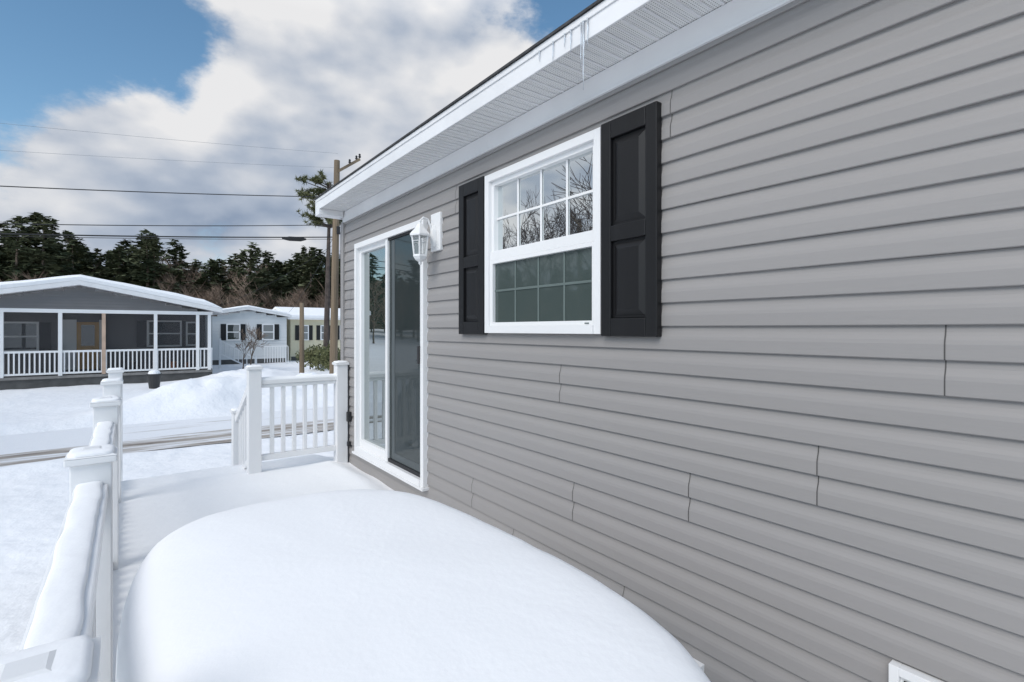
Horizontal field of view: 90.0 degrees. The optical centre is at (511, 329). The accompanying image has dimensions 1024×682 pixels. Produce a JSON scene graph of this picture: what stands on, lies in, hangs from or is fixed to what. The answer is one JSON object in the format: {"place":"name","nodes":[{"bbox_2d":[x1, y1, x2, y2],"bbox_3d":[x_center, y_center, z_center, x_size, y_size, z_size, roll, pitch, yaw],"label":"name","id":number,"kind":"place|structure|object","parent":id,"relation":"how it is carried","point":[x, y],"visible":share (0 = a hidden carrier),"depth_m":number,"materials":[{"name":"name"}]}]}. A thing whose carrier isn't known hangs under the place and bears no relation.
{"place":"outdoors","nodes":[
{"label":"outdoors","id":0,"kind":"place"},
{"bbox_2d":[0,360,333,655],"bbox_3d":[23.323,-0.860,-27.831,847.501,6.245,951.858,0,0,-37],"label":"snowy ground","id":1,"kind":"structure","parent":0,"point":[34,500],"depth_m":9.29,"materials":[{"name":"white snow"}]},
{"bbox_2d":[0,275,222,389],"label":"neighbor house with screened porch","id":2,"kind":"structure","parent":1,"relation":"on","point":[67,330],"depth_m":21.08,"materials":[{"name":"white metal"}]},
{"bbox_2d":[4,320,195,369],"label":"windows and door","id":3,"kind":"structure","parent":2,"relation":"in","point":[18,336],"depth_m":21.89,"materials":[{"name":"white plastic"}]},
{"bbox_2d":[146,370,161,388],"bbox_3d":[-13.296,1.850,19.028,0.480,0.700,0.468,0,0,-37],"label":"black planter tub","id":4,"kind":"object","parent":1,"relation":"on","point":[154,378],"visible":0.94,"depth_m":18.88,"materials":[{"name":"grey plastic"}]},
{"bbox_2d":[0,212,339,315],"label":"distant treeline","id":5,"kind":"object","parent":1,"relation":"on","point":[21,258],"visible":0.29,"depth_m":69.25,"materials":[{"name":"green plant"}]},
{"bbox_2d":[235,335,264,368],"bbox_3d":[-14.374,1.203,27.999,1.202,2.008,1.586,0,0,14],"label":"bare shrub","id":6,"kind":"object","parent":1,"relation":"on","point":[238,345],"visible":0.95,"depth_m":27.95,"materials":[{"name":"brown plant"}]},
{"bbox_2d":[219,338,286,368],"bbox_3d":[-15.365,1.470,31.016,1.309,1.940,4.780,0,0,14],"label":"ramp railing","id":7,"kind":"object","parent":1,"relation":"on","point":[234,348],"visible":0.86,"depth_m":29.57,"materials":[{"name":"white plastic"}]},
{"bbox_2d":[240,323,265,364],"bbox_3d":[-13.657,0.920,27.114,1.657,2.564,1.670,0,0,-37],"label":"bare shrub","id":8,"kind":"object","parent":1,"relation":"on","point":[252,333],"visible":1,"depth_m":26.93,"materials":[{"name":"brown plant"}]},
{"bbox_2d":[113,454,394,681],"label":"snowy deck","id":9,"kind":"structure","parent":1,"relation":"on","point":[154,511],"depth_m":4.25,"materials":[{"name":"white snow"}]},
{"bbox_2d":[0,361,347,681],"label":"white vinyl railing","id":10,"kind":"object","parent":9,"relation":"on","point":[68,636],"visible":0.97,"depth_m":1.26,"materials":[{"name":"white plastic"}]},
{"bbox_2d":[230,360,348,473],"bbox_3d":[-2.400,1.262,5.494,0.967,1.875,1.030,0,0,-37],"label":"white vinyl railing","id":11,"kind":"object","parent":9,"relation":"on","point":[246,436],"visible":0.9,"depth_m":5.15,"materials":[{"name":"white plastic"}]},
{"bbox_2d":[116,489,710,681],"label":"snow covered patio table","id":12,"kind":"object","parent":9,"relation":"on","point":[363,585],"visible":1,"depth_m":1.05,"materials":[{"name":"white snow"}]},
{"bbox_2d":[299,303,303,372],"bbox_3d":[-9.024,0.675,21.982,0.220,3.650,0.209,0,0,-37],"label":"wooden post","id":13,"kind":"object","parent":1,"relation":"on","point":[301,346],"visible":0.66,"depth_m":21.91,"materials":[{"name":"brown wood"}]},
{"bbox_2d":[295,345,315,368],"bbox_3d":[-10.551,1.499,26.916,1.457,1.402,1.392,0,0,-37],"label":"evergreen shrub","id":14,"kind":"object","parent":1,"relation":"on","point":[297,356],"visible":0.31,"depth_m":26.83,"materials":[{"name":"green plant"}]},
{"bbox_2d":[304,344,329,368],"bbox_3d":[-9.002,1.429,23.930,1.460,1.541,1.313,0,0,-37],"label":"evergreen shrub","id":15,"kind":"object","parent":1,"relation":"on","point":[310,358],"visible":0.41,"depth_m":23.85,"materials":[{"name":"green plant"}]},
{"bbox_2d":[295,169,342,366],"bbox_3d":[-9.143,-2.707,25.038,3.069,9.821,3.176,0,0,-37],"label":"pine tree","id":16,"kind":"object","parent":1,"relation":"on","point":[315,221],"visible":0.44,"depth_m":24.86,"materials":[{"name":"green plant"}]},
{"bbox_2d":[310,342,339,370],"bbox_3d":[-7.735,1.348,21.889,1.494,1.704,1.392,0,0,-37],"label":"evergreen shrub","id":17,"kind":"object","parent":1,"relation":"on","point":[326,356],"visible":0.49,"depth_m":21.77,"materials":[{"name":"green plant"}]},
{"bbox_2d":[329,154,360,373],"bbox_3d":[-6.531,-2.349,20.077,1.216,9.303,0.323,0,0,-23],"label":"utility pole","id":18,"kind":"object","parent":1,"relation":"on","point":[336,232],"visible":0.87,"depth_m":19.86,"materials":[{"name":"brown wood"}]},
{"bbox_2d":[0,123,337,310],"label":"overhead wires","id":19,"kind":"object","parent":18,"relation":"attached to","point":[289,238],"visible":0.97,"depth_m":16.69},
{"bbox_2d":[341,168,1018,360],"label":"walls","id":20,"kind":"structure","parent":1,"relation":"on","point":[343,291],"depth_m":5.51,"materials":[{"name":"grey plastic"}]},
{"bbox_2d":[352,219,428,491],"bbox_3d":[-1.098,0.194,4.607,0.148,2.111,1.552,0,0,-37],"label":"sliding door","id":21,"kind":"structure","parent":20,"relation":"attached to","point":[390,355],"depth_m":4.50,"materials":[{"name":"white plastic"}]},
{"bbox_2d":[314,0,603,199],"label":"roof","id":22,"kind":"structure","parent":20,"relation":"on","point":[551,34],"depth_m":2.83,"materials":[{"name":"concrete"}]},
{"bbox_2d":[315,0,652,219],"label":"fascia","id":23,"kind":"structure","parent":20,"relation":"attached to","point":[604,15],"depth_m":2.77,"materials":[{"name":"white metal"}]},
{"bbox_2d":[538,18,588,89],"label":"icicles","id":24,"kind":"object","parent":23,"relation":"hanging from","point":[582,42],"visible":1,"depth_m":2.24,"materials":[{"name":"white"}]},
{"bbox_2d":[321,0,731,211],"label":"soffit","id":25,"kind":"structure","parent":20,"relation":"attached to","point":[648,24],"depth_m":2.63,"materials":[{"name":"white metal"}]},
{"bbox_2d":[485,127,600,333],"bbox_3d":[0.164,-0.481,2.920,0.113,1.007,1.009,0,0,-37],"label":"window","id":26,"kind":"structure","parent":20,"relation":"attached to","point":[543,242],"depth_m":2.86,"materials":[{"name":"white plastic"}]},
{"bbox_2d":[342,0,793,222],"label":"frieze board","id":27,"kind":"object","parent":20,"relation":"attached to","point":[725,19],"visible":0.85,"depth_m":2.50,"materials":[{"name":"white metal"}]},
{"bbox_2d":[344,0,1023,681],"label":"lap siding","id":28,"kind":"object","parent":20,"relation":"attached to","point":[776,458],"visible":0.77,"depth_m":1.78,"materials":[{"name":"grey plastic"}]},
{"bbox_2d":[346,412,352,446],"bbox_3d":[-1.697,1.040,5.346,0.050,0.360,0.050,0,0,-37],"label":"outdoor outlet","id":29,"kind":"object","parent":28,"relation":"attached to","point":[349,416],"visible":1,"depth_m":5.33,"materials":[{"name":"grey plastic"}]},
{"bbox_2d":[410,212,442,264],"bbox_3d":[-0.648,-0.675,3.796,0.232,0.400,0.151,0,0,-37],"label":"wall lantern","id":30,"kind":"object","parent":28,"relation":"attached to","point":[420,231],"depth_m":3.79,"materials":[{"name":"white plastic"}]},
{"bbox_2d":[459,176,487,333],"bbox_3d":[-0.263,-0.480,3.433,0.038,1.024,0.308,0,0,-37],"label":"shutter","id":31,"kind":"object","parent":28,"relation":"attached to","point":[472,257],"visible":0.99,"depth_m":3.41,"materials":[{"name":"black plastic"}]},
{"bbox_2d":[601,101,661,336],"bbox_3d":[0.543,-0.480,2.358,0.038,1.024,0.328,0,0,-37],"label":"shutter","id":32,"kind":"object","parent":28,"relation":"attached to","point":[631,221],"visible":1,"depth_m":2.33,"materials":[{"name":"black plastic"}]},
{"bbox_2d":[692,657,703,671],"bbox_3d":[0.740,1.393,2.099,0.048,0.075,0.090,0,0,-37],"label":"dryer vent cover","id":33,"kind":"object","parent":28,"relation":"attached to","point":[701,665],"visible":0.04,"depth_m":2.07,"materials":[{"name":"white plastic"}]},
{"bbox_2d":[889,659,944,681],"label":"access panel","id":34,"kind":"object","parent":28,"relation":"attached to","point":[899,672],"visible":1,"depth_m":1.52,"materials":[{"name":"white plastic"}]},
{"bbox_2d":[0,406,333,466],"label":"road","id":35,"kind":"structure","parent":0,"point":[15,449],"depth_m":10.72,"materials":[{"name":"white snow"}]},
{"bbox_2d":[205,311,286,364],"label":"walls","id":36,"kind":"structure","parent":0,"point":[253,318],"depth_m":32.87,"materials":[{"name":"white"}]},
{"bbox_2d":[207,305,291,317],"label":"roof","id":37,"kind":"structure","parent":36,"relation":"on","point":[237,309],"depth_m":33.23,"materials":[{"name":"white metal"}]},
{"bbox_2d":[221,324,278,340],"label":"windows","id":38,"kind":"structure","parent":36,"relation":"attached to","point":[229,332],"depth_m":32.68,"materials":[{"name":"white plastic"}]},
{"bbox_2d":[0,0,595,277],"label":"sky","id":39,"kind":"structure","parent":0,"point":[347,78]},
{"bbox_2d":[287,319,339,360],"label":"walls","id":40,"kind":"structure","parent":0,"point":[292,346],"depth_m":36.29,"materials":[{"name":"beige"}]},
{"bbox_2d":[272,307,339,319],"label":"roof","id":41,"kind":"structure","parent":40,"relation":"on","point":[313,313],"depth_m":37.45,"materials":[{"name":"white metal"}]},
{"bbox_2d":[295,325,339,339],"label":"windows","id":42,"kind":"structure","parent":40,"relation":"attached to","point":[308,332],"depth_m":36.65,"materials":[{"name":"white plastic"}]}
]}

